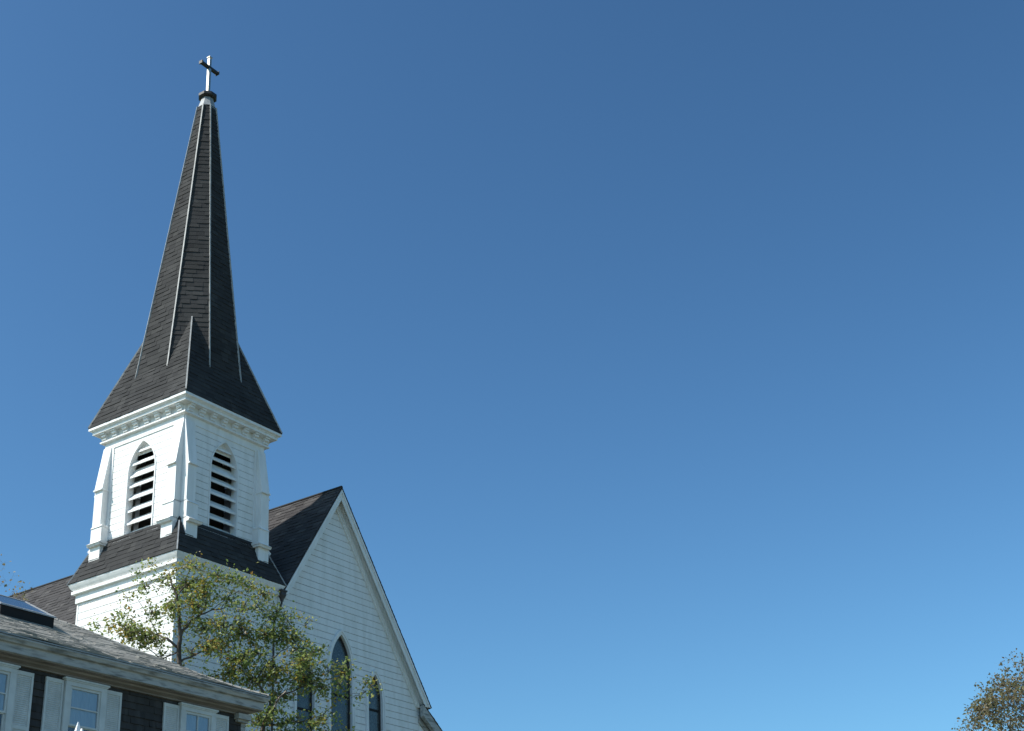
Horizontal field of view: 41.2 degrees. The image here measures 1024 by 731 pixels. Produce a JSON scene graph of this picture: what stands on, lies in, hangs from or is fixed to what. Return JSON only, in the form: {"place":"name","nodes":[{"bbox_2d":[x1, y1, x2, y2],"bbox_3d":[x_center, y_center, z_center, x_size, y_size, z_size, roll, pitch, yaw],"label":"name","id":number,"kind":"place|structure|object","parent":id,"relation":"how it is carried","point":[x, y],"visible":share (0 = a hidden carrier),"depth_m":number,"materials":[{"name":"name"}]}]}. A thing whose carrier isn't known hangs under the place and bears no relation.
{"place":"outdoors","nodes":[
{"label":"outdoors","id":0,"kind":"place"},
{"bbox_2d":[0,554,33,600],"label":"tree","id":1,"kind":"object","parent":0,"point":[24,599],"visible":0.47,"depth_m":37.23,"materials":[{"name":"green plant"}]},
{"bbox_2d":[75,722,82,730],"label":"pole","id":2,"kind":"object","parent":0,"point":[77,728],"visible":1,"depth_m":9.47,"materials":[{"name":"white metal"}]},
{"bbox_2d":[0,594,270,730],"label":"house","id":3,"kind":"structure","parent":0,"point":[56,674],"depth_m":25.54,"materials":[{"name":"grey"}]},
{"bbox_2d":[0,661,20,730],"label":"window","id":4,"kind":"structure","parent":3,"relation":"in","point":[8,672],"depth_m":23.53,"materials":[{"name":"grey paint"}]},
{"bbox_2d":[60,676,109,730],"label":"window","id":5,"kind":"structure","parent":3,"relation":"in","point":[84,702],"depth_m":24.83,"materials":[{"name":"grey paint"}]},
{"bbox_2d":[178,702,218,730],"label":"window","id":6,"kind":"structure","parent":3,"relation":"in","point":[192,717],"depth_m":27.04,"materials":[{"name":"grey paint"}]},
{"bbox_2d":[8,56,441,730],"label":"church","id":7,"kind":"structure","parent":0,"point":[184,426],"depth_m":39.71,"materials":[{"name":"white paint"}]},
{"bbox_2d":[123,438,155,534],"bbox_3d":[-10.227,3.485,38.268,1.130,2.960,0.610,-20,-31,28],"label":"louvered window","id":8,"kind":"structure","parent":7,"relation":"in","point":[144,452],"depth_m":38.36,"materials":[{"name":"white paint"}]},
{"bbox_2d":[131,475,161,561],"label":"wall","id":9,"kind":"structure","parent":7,"relation":"in","point":[137,489],"depth_m":39.65,"materials":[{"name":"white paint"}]},
{"bbox_2d":[203,477,231,564],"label":"wall","id":10,"kind":"structure","parent":7,"relation":"in","point":[227,503],"depth_m":40.27,"materials":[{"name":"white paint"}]},
{"bbox_2d":[207,441,238,536],"bbox_3d":[-8.367,3.557,38.657,0.610,2.960,1.130,-20,-31,28],"label":"louvered window","id":11,"kind":"structure","parent":7,"relation":"in","point":[223,453],"depth_m":38.83,"materials":[{"name":"white paint"}]},
{"bbox_2d":[293,655,317,730],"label":"lancet window","id":12,"kind":"structure","parent":7,"relation":"in","point":[303,703],"depth_m":38.48,"materials":[{"name":"glass"}]},
{"bbox_2d":[328,629,355,730],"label":"lancet window","id":13,"kind":"structure","parent":7,"relation":"in","point":[340,647],"depth_m":40.05,"materials":[{"name":"glass"}]},
{"bbox_2d":[365,670,385,730],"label":"lancet window","id":14,"kind":"structure","parent":7,"relation":"in","point":[375,711],"depth_m":41.07,"materials":[{"name":"white paint"}]},
{"bbox_2d":[87,551,384,730],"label":"tree","id":15,"kind":"object","parent":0,"point":[215,644],"visible":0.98,"depth_m":32.28,"materials":[{"name":"green plant"}]},
{"bbox_2d":[0,0,1023,730],"label":"sky","id":16,"kind":"structure","parent":0,"point":[656,365],"materials":[{"name":"blue"}]},
{"bbox_2d":[951,648,1023,730],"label":"tree","id":17,"kind":"object","parent":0,"point":[983,708],"visible":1,"depth_m":55.86,"materials":[{"name":"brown plant"}]}
]}

